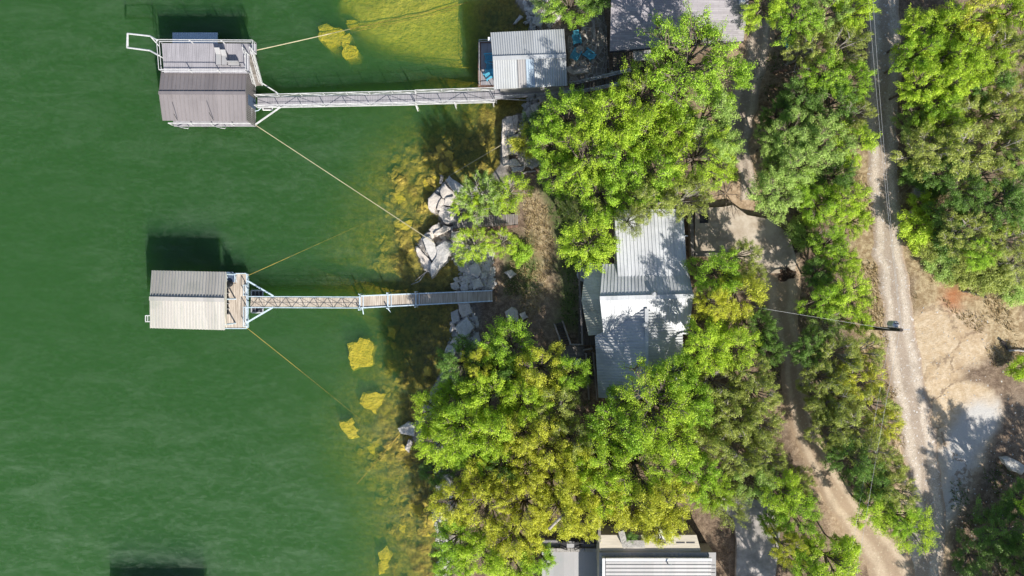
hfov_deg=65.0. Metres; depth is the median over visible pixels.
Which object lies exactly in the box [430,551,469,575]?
broadleaf tree
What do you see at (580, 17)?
broadleaf tree
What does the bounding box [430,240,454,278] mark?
boulder
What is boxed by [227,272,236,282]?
folding chair
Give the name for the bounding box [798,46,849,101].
broadleaf tree
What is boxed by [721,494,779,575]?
forecourt
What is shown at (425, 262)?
boulder
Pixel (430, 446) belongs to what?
broadleaf tree
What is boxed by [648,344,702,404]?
broadleaf tree
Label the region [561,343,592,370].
wooden landing
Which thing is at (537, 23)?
boulder
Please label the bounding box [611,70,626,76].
stone step
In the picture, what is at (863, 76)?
broadleaf tree
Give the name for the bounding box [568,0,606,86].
patio
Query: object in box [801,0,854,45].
broadleaf tree
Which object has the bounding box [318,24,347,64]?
sunken rock
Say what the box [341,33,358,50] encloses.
sunken rock
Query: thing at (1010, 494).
broadleaf tree
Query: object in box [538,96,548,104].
boulder
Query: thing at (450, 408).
broadleaf tree
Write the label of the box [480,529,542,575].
broadleaf tree
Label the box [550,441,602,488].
broadleaf tree
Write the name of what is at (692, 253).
retaining wall
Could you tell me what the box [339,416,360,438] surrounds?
sunken rock
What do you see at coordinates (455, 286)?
boulder
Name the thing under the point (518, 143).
shrub
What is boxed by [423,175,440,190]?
sunken rock
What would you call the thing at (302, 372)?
mooring cable
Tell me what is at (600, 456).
broadleaf tree
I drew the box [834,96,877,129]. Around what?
evergreen tree
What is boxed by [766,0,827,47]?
broadleaf tree
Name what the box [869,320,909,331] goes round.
utility pole
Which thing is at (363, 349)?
sunken rock
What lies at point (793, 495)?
broadleaf tree
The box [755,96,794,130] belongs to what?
broadleaf tree
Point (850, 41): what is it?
evergreen tree
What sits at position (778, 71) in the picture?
log
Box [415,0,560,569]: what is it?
rubble
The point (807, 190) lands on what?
broadleaf tree
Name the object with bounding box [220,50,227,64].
chaise lounge
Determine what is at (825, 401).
evergreen tree
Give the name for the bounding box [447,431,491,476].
broadleaf tree
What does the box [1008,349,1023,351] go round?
fallen timber
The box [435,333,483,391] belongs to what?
broadleaf tree
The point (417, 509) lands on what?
sunken rock
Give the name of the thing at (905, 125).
broadleaf tree
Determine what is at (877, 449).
power line
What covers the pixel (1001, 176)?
evergreen tree
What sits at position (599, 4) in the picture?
broadleaf tree
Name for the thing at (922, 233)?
shrub
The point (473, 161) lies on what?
mooring cable
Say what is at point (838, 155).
broadleaf tree
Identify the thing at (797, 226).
shrub
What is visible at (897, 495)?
evergreen tree
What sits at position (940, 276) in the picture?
shrub
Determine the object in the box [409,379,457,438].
broadleaf tree
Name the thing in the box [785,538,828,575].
broadleaf tree
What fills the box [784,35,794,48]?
adirondack chair
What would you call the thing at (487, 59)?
adirondack chair
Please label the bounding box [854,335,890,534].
power line
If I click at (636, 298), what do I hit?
metal roofed house
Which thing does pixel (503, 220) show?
wooden platform
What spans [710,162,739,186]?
broadleaf tree
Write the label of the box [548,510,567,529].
leaning trunk
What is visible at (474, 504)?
broadleaf tree
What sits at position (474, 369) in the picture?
broadleaf tree
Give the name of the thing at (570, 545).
side table
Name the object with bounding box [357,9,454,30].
mooring cable
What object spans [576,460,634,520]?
broadleaf tree
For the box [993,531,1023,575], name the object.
broadleaf tree
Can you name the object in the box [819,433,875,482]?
broadleaf tree
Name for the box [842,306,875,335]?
broadleaf tree
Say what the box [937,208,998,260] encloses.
evergreen tree
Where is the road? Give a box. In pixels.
[864,0,945,575]
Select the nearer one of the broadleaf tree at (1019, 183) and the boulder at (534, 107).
the broadleaf tree at (1019, 183)
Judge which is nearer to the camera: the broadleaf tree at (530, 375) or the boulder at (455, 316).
the broadleaf tree at (530, 375)
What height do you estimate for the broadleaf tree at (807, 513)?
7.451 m
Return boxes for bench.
[226,61,240,66]
[567,66,587,75]
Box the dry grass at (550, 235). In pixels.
[498,168,1023,477]
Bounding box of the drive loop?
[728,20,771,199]
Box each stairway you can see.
[553,321,570,345]
[575,68,631,92]
[584,351,597,399]
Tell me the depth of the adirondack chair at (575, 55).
70.55 m
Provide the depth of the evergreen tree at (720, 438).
64.41 m
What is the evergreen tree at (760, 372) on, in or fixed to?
on the ground at (132, 442)
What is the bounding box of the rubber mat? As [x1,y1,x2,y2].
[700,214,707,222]
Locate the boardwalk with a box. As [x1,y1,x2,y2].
[494,81,575,103]
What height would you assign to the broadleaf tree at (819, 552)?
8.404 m
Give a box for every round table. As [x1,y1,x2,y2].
[576,45,583,53]
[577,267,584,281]
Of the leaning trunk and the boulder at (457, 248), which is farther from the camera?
the boulder at (457, 248)
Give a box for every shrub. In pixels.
[486,225,518,257]
[505,119,548,162]
[506,235,533,268]
[713,179,741,217]
[782,210,822,253]
[894,209,944,254]
[897,158,928,187]
[906,190,936,216]
[909,238,943,263]
[913,171,946,205]
[920,249,960,287]
[931,223,969,264]
[944,256,976,290]
[955,263,996,297]
[964,250,1015,295]
[999,278,1023,308]
[1004,353,1023,381]
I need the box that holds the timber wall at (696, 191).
[685,180,723,197]
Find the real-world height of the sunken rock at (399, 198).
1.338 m
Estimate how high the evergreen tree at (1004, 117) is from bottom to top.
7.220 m
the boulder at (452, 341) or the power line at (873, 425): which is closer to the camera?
the power line at (873, 425)
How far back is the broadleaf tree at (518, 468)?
64.57 m
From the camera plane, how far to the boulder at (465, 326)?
72.07 m
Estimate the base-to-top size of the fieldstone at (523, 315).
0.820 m
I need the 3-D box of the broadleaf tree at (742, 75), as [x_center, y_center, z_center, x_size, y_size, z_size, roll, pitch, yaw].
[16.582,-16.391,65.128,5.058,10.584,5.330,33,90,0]
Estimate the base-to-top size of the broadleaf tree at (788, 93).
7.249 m
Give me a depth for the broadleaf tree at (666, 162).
63.61 m
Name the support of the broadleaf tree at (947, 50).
on the ground at (132, 442)
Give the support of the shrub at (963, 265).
on the ground at (132, 442)
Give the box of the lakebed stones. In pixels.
[353,120,495,536]
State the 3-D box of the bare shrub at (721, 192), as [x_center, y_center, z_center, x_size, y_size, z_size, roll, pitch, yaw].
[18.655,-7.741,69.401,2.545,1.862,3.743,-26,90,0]
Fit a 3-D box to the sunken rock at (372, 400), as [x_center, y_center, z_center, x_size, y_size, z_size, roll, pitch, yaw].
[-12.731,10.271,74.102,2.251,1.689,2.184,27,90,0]
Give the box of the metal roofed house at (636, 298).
[578,209,693,399]
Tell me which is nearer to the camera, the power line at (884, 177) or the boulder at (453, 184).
the power line at (884, 177)
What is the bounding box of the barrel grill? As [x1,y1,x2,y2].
[227,280,235,286]
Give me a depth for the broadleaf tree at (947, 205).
65.42 m
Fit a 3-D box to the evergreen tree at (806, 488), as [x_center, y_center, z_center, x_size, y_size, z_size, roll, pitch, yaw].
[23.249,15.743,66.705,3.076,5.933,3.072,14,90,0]
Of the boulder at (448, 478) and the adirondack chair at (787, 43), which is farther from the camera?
the boulder at (448, 478)
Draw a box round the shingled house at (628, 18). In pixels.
[610,0,748,70]
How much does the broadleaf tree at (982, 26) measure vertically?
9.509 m
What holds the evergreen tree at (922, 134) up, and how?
on the ground at (132, 442)
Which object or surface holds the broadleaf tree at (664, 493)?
on the ground at (132, 442)
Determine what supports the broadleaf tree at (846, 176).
on the ground at (132, 442)
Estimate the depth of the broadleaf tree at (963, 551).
65.90 m
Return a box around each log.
[773,69,786,73]
[961,290,986,297]
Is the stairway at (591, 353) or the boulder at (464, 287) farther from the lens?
the boulder at (464, 287)
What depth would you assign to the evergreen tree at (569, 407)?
64.67 m
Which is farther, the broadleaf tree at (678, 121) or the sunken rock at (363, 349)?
the sunken rock at (363, 349)
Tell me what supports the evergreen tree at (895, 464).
on the ground at (132, 442)
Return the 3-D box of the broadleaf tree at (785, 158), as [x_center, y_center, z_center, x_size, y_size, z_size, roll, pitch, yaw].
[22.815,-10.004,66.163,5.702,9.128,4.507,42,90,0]
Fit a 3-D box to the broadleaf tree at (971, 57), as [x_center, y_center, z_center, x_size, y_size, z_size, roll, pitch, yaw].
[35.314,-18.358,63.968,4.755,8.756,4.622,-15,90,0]
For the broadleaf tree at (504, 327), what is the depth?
65.05 m
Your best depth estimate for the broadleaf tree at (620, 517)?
62.79 m
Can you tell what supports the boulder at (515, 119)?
on the ground at (132, 442)
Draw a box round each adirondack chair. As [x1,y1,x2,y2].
[483,69,492,81]
[484,53,492,62]
[484,62,492,71]
[570,47,581,61]
[572,30,581,45]
[582,47,596,60]
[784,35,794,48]
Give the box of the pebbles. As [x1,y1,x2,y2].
[763,211,1023,575]
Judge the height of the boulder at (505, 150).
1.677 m
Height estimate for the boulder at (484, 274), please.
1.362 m
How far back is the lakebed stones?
73.35 m
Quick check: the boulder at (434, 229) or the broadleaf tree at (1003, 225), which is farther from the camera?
the boulder at (434, 229)
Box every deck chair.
[560,540,567,549]
[574,540,581,549]
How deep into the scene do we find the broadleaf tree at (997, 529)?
65.56 m
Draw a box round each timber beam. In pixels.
[591,43,597,64]
[592,19,595,39]
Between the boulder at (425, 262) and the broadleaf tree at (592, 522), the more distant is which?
the boulder at (425, 262)
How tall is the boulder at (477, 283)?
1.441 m
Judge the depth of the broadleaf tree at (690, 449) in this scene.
62.54 m
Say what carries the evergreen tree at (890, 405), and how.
on the ground at (132, 442)
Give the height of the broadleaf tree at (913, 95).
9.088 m
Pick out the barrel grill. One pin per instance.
(230, 283)
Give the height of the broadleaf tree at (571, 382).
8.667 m
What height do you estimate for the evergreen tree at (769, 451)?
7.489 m
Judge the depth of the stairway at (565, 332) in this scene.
70.48 m
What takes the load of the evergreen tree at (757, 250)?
on the ground at (132, 442)
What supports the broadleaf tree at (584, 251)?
on the ground at (132, 442)
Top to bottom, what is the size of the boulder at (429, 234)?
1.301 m
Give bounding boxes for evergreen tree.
[524,381,581,429]
[545,412,594,463]
[557,195,609,241]
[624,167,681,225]
[660,171,718,223]
[670,410,722,475]
[684,394,738,442]
[697,363,745,407]
[702,380,767,447]
[708,420,762,480]
[722,347,778,394]
[726,236,764,276]
[732,374,784,420]
[734,397,789,449]
[740,264,769,290]
[742,428,787,478]
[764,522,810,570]
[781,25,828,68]
[782,461,816,495]
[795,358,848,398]
[801,386,837,422]
[803,408,853,453]
[806,377,858,428]
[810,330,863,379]
[820,395,876,457]
[821,21,873,69]
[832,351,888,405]
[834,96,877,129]
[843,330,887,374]
[844,426,898,476]
[853,381,903,428]
[864,406,906,441]
[865,467,921,515]
[873,448,909,484]
[888,118,961,182]
[910,118,1002,181]
[937,92,992,140]
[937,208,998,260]
[960,149,1019,196]
[964,117,1023,175]
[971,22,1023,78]
[978,84,1023,140]
[987,240,1023,290]
[991,109,1023,152]
[991,222,1023,263]
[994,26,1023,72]
[994,68,1023,111]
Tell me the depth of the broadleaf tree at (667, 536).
63.45 m
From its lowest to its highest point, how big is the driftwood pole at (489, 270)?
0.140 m
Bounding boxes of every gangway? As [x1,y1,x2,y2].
[246,290,492,313]
[254,87,494,112]
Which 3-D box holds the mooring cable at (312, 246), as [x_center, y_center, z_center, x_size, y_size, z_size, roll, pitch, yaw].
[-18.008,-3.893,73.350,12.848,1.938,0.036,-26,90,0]
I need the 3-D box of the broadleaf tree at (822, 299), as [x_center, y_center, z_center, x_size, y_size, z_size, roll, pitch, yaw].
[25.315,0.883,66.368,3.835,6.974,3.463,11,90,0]
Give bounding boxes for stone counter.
[618,530,644,548]
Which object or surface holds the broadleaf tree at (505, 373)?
on the ground at (132, 442)
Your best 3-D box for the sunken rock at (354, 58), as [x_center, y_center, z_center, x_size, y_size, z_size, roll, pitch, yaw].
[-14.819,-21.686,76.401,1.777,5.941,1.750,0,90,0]
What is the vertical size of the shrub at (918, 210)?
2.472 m
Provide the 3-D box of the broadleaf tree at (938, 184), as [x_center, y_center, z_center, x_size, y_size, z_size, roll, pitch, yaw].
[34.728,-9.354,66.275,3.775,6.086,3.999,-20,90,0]
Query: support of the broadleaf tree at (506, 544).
on the ground at (132, 442)
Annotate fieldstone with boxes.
[504,270,515,278]
[505,307,518,321]
[519,312,527,319]
[911,188,925,197]
[999,456,1023,474]
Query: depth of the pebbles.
68.25 m
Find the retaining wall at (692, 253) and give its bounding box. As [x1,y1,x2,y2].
[688,209,726,256]
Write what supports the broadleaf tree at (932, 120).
on the ground at (132, 442)
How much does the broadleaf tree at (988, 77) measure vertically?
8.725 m
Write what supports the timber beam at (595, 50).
on the patio
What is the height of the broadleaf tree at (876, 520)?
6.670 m
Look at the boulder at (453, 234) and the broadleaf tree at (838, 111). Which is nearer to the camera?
the broadleaf tree at (838, 111)
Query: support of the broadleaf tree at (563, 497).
on the ground at (132, 442)
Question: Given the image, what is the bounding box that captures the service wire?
[698,297,886,328]
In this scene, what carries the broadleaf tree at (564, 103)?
on the ground at (132, 442)
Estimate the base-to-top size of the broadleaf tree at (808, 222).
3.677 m
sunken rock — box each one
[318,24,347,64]
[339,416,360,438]
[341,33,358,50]
[342,43,366,73]
[346,20,358,33]
[347,335,377,370]
[359,390,385,413]
[367,444,379,455]
[378,544,392,574]
[387,325,397,339]
[394,193,405,203]
[395,219,412,235]
[399,524,406,532]
[407,497,422,515]
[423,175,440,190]
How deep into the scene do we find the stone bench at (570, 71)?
70.57 m
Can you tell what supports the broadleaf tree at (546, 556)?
on the ground at (132, 442)
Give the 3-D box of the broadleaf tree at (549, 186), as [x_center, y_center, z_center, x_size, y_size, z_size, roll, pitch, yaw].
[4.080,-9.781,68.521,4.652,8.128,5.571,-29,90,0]
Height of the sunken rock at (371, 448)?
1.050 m
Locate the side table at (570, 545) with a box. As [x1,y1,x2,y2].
[567,540,573,547]
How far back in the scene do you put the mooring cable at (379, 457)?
73.22 m
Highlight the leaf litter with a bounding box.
[441,0,1018,530]
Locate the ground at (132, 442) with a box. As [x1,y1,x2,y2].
[0,0,1023,575]
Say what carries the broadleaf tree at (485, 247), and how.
on the ground at (132, 442)
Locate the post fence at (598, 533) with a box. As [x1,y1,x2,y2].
[595,520,600,541]
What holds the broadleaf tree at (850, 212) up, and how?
on the ground at (132, 442)
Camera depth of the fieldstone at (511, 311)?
71.89 m
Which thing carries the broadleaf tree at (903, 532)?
on the ground at (132, 442)
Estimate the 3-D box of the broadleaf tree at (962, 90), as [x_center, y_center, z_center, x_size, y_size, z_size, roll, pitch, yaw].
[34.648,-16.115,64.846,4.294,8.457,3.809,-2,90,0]
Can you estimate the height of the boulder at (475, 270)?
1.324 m
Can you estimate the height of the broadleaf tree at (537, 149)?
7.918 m
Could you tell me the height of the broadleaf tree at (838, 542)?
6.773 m
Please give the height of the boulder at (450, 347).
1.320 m
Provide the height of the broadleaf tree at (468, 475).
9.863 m
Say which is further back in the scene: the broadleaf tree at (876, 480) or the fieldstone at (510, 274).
the fieldstone at (510, 274)
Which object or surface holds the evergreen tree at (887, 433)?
on the ground at (132, 442)
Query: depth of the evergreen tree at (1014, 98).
63.34 m
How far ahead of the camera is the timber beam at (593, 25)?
70.74 m
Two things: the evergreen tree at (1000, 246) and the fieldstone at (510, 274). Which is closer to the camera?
the evergreen tree at (1000, 246)
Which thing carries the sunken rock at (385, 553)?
on the ground at (132, 442)
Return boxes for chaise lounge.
[214,48,221,64]
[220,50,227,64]
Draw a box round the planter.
[625,531,638,543]
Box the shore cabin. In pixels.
[478,29,566,92]
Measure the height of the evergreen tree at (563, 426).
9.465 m
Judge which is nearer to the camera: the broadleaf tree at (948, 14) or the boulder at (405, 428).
the broadleaf tree at (948, 14)
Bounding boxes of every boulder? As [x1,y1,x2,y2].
[398,421,415,435]
[405,439,412,451]
[415,246,431,271]
[423,232,433,238]
[423,236,436,260]
[428,193,441,213]
[429,223,441,233]
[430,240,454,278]
[434,226,450,235]
[437,198,444,210]
[439,206,450,224]
[440,184,454,198]
[441,474,452,488]
[444,196,453,206]
[445,176,462,196]
[445,344,455,359]
[450,206,457,224]
[450,282,459,289]
[450,337,459,344]
[451,225,461,239]
[451,239,465,249]
[451,309,459,323]
[455,315,474,337]
[458,303,473,317]
[460,283,467,290]
[469,262,481,277]
[471,278,483,290]
[481,272,486,278]
[501,119,506,146]
[502,136,508,157]
[502,155,509,166]
[506,116,514,135]
[508,134,518,155]
[509,159,521,166]
[511,166,524,172]
[513,15,522,24]
[513,115,517,133]
[530,102,539,112]
[532,13,543,28]
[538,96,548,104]
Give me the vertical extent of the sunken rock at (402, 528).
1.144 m
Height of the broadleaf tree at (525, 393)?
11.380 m
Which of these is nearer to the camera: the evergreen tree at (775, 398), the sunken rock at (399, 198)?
the evergreen tree at (775, 398)
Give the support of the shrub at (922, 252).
on the ground at (132, 442)
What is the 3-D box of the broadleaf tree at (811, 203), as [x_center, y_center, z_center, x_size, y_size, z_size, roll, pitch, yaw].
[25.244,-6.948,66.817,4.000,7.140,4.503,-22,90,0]
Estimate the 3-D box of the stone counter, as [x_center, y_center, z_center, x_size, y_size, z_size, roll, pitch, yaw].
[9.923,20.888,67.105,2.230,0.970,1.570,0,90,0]
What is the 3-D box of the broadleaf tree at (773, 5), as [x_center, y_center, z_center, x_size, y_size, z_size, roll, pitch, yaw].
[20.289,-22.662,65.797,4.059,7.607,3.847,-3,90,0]
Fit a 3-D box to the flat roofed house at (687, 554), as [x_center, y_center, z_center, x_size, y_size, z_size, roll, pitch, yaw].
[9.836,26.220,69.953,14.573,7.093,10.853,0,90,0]
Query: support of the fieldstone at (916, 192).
on the ground at (132, 442)
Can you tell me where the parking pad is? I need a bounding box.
[694,205,796,273]
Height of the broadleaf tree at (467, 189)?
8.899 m
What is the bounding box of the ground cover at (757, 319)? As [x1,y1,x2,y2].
[433,37,1023,575]
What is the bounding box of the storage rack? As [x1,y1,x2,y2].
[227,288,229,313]
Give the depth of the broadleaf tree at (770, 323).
65.50 m
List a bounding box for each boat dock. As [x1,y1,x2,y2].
[126,32,281,129]
[145,270,273,329]
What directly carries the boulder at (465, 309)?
on the ground at (132, 442)
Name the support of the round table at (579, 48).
on the patio
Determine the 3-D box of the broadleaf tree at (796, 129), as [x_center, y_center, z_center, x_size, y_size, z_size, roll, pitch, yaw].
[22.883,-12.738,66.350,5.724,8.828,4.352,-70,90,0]
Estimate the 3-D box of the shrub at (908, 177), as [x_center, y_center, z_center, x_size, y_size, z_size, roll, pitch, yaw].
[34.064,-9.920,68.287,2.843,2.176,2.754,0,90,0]
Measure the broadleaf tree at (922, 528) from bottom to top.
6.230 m
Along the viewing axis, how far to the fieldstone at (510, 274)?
71.98 m
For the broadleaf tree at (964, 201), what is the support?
on the ground at (132, 442)
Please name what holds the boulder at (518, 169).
on the ground at (132, 442)
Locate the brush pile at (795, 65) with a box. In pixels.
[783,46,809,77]
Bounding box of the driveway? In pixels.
[758,252,914,575]
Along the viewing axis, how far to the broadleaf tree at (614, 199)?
65.49 m
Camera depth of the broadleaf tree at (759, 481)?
64.74 m
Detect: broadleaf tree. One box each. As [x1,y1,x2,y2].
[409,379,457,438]
[411,417,460,474]
[417,458,455,490]
[425,477,481,535]
[427,389,492,464]
[428,516,484,565]
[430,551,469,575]
[433,375,491,422]
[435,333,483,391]
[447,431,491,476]
[448,188,479,222]
[449,220,493,266]
[450,529,506,575]
[452,452,506,499]
[455,170,510,224]
[455,359,523,423]
[455,472,525,537]
[458,347,494,381]
[461,404,521,464]
[468,346,519,396]
[475,313,546,377]
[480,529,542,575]
[482,441,525,487]
[486,496,545,564]
[490,171,535,214]
[493,371,556,428]
[495,472,554,537]
[496,403,549,459]
[503,450,552,496]
[511,340,570,402]
[514,414,571,471]
[518,527,556,575]
[522,103,553,144]
[526,115,581,174]
[527,443,579,508]
[530,0,568,22]
[530,477,584,542]
[536,83,594,151]
[537,150,584,205]
[540,0,601,30]
[544,121,620,199]
[546,354,592,393]
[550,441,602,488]
[553,209,622,278]
[554,492,611,543]
[564,419,633,488]
[570,167,634,227]
[571,82,643,158]
[574,123,650,189]
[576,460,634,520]
[578,0,612,13]
[583,381,651,466]
[602,458,668,533]
[603,424,679,505]
[605,96,680,166]
[607,57,682,134]
[607,352,700,453]
[610,202,648,240]
[621,144,684,210]
[626,501,682,549]
[630,400,702,469]
[633,458,701,534]
[634,0,740,114]
[641,101,703,155]
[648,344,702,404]
[653,371,716,429]
[657,118,737,194]
[666,444,723,503]
[669,314,738,376]
[672,84,740,147]
[681,245,742,295]
[687,286,731,322]
[690,471,736,513]
[696,125,747,168]
[698,48,756,119]
[698,480,754,530]
[709,316,763,370]
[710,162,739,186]
[710,263,771,323]
[725,460,779,505]
[739,0,789,34]
[745,165,807,226]
[745,305,780,345]
[752,337,789,369]
[753,121,795,158]
[753,468,805,519]
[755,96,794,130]
[756,154,787,184]
[757,507,790,536]
[761,132,829,189]
[762,103,822,165]
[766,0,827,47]
[771,486,823,539]
[776,74,826,120]
[783,166,823,204]
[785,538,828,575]
[787,326,829,371]
[793,112,861,175]
[794,279,839,319]
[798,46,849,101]
[798,180,845,231]
[798,255,837,287]
[799,202,823,226]
[800,78,861,133]
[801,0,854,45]
[801,526,861,575]
[803,310,845,344]
[805,223,850,264]
[807,156,860,198]
[814,170,874,224]
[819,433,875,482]
[821,240,862,277]
[823,266,876,323]
[824,531,861,564]
[825,0,880,33]
[825,60,879,102]
[829,120,879,171]
[831,206,875,241]
[835,460,892,503]
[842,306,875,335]
[846,482,898,533]
[871,496,924,540]
[876,504,940,555]
[884,30,946,75]
[886,3,953,63]
[889,55,952,104]
[889,104,937,142]
[902,77,965,127]
[908,153,961,195]
[911,33,970,78]
[917,0,982,61]
[919,107,976,146]
[922,195,970,229]
[926,58,982,103]
[927,0,1007,42]
[927,25,1005,81]
[936,167,993,214]
[948,527,996,575]
[951,231,1003,272]
[954,41,1017,92]
[962,66,1018,116]
[962,175,1023,231]
[969,494,1023,555]
[970,0,1023,45]
[979,208,1017,238]
[985,138,1023,178]
[993,191,1023,239]
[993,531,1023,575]
[994,165,1023,201]
[997,475,1023,524]
[997,496,1023,542]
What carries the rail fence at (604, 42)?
on the patio
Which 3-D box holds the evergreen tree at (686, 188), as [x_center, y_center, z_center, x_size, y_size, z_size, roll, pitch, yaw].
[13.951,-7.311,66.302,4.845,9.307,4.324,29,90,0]
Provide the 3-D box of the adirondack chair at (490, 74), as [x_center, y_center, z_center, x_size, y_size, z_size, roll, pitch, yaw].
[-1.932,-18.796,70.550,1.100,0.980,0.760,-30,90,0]
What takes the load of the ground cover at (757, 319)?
on the ground at (132, 442)
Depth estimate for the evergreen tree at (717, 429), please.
65.34 m
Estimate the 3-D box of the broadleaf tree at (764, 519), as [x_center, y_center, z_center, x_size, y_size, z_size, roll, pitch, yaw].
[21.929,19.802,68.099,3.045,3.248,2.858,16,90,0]
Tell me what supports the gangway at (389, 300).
on the ground at (132, 442)
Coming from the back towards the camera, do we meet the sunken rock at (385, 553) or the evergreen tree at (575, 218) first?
the sunken rock at (385, 553)
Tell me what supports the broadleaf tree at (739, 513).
on the ground at (132, 442)
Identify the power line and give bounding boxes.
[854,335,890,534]
[857,332,899,570]
[869,11,900,326]
[873,5,901,326]
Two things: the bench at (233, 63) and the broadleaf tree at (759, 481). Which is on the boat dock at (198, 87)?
the bench at (233, 63)
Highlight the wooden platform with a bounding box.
[452,214,517,230]
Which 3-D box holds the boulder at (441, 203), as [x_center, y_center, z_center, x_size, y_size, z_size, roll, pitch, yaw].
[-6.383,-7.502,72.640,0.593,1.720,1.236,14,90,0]
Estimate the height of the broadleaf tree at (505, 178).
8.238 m
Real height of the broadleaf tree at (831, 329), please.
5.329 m
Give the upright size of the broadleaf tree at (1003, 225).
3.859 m
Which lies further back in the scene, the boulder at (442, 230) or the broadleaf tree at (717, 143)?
the boulder at (442, 230)
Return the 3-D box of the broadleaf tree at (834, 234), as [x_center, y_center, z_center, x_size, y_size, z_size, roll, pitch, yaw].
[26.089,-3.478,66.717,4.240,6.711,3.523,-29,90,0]
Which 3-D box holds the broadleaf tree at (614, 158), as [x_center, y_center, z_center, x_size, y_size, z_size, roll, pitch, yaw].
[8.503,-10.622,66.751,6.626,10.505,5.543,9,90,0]
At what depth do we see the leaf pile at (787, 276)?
69.65 m
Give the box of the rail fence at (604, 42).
[601,7,609,74]
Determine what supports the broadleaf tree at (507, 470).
on the ground at (132, 442)
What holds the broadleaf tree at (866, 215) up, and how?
on the ground at (132, 442)
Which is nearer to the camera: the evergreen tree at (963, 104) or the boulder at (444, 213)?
the evergreen tree at (963, 104)
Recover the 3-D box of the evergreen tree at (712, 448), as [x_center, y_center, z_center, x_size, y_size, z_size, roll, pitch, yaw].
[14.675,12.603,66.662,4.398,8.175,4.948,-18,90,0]
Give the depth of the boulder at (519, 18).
72.71 m
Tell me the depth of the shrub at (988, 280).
66.66 m
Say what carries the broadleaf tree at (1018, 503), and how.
on the ground at (132, 442)
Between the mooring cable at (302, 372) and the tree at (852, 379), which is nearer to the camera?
the tree at (852, 379)
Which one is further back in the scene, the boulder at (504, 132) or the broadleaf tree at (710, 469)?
the boulder at (504, 132)
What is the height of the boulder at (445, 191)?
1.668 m
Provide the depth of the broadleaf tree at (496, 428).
63.67 m
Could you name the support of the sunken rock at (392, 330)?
on the ground at (132, 442)
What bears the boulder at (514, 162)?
on the ground at (132, 442)
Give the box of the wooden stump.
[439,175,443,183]
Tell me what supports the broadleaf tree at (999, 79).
on the ground at (132, 442)
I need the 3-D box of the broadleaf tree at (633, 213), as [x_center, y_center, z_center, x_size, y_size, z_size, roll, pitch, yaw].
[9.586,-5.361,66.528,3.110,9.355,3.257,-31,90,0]
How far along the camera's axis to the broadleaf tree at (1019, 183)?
64.53 m
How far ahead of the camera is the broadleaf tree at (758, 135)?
65.28 m
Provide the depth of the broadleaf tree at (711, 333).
62.51 m
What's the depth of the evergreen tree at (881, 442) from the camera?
63.73 m
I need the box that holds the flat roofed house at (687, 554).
[541,525,715,575]
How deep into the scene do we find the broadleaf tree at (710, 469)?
63.92 m
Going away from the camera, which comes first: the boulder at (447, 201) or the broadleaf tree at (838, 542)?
the broadleaf tree at (838, 542)
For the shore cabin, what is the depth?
68.02 m
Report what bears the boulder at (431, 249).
on the ground at (132, 442)
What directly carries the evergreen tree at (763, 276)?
on the ground at (132, 442)
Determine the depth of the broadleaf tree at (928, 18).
62.37 m
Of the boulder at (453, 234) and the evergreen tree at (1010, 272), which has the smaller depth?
the evergreen tree at (1010, 272)
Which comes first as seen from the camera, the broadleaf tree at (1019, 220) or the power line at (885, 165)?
the power line at (885, 165)
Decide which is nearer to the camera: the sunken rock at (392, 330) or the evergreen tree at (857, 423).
the evergreen tree at (857, 423)
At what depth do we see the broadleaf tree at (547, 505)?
63.26 m
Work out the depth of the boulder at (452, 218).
71.74 m
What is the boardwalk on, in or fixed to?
on the ground at (132, 442)
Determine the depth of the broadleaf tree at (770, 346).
65.29 m
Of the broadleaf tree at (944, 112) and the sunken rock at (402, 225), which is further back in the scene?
the sunken rock at (402, 225)
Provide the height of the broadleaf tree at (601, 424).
10.584 m
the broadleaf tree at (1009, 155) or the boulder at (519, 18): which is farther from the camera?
the boulder at (519, 18)
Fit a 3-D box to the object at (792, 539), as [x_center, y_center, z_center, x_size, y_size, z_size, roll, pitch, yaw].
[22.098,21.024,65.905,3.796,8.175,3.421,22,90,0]
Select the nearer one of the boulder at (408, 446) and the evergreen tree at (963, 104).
the evergreen tree at (963, 104)
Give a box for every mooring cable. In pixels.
[247,328,359,418]
[248,217,376,275]
[256,125,433,242]
[257,29,349,49]
[350,2,467,28]
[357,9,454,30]
[357,434,399,483]
[444,144,501,178]
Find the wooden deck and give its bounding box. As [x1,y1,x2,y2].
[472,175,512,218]
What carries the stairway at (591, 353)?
on the ground at (132, 442)
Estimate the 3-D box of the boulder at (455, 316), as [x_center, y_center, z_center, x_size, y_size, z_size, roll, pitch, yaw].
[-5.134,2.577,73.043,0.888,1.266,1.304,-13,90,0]
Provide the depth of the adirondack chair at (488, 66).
70.67 m
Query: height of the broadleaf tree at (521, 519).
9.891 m
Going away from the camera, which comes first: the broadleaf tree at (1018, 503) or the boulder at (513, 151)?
the broadleaf tree at (1018, 503)
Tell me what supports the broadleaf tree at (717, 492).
on the ground at (132, 442)
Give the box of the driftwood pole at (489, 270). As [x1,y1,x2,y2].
[485,253,493,287]
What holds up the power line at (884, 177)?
attached to the utility pole at (892, 325)

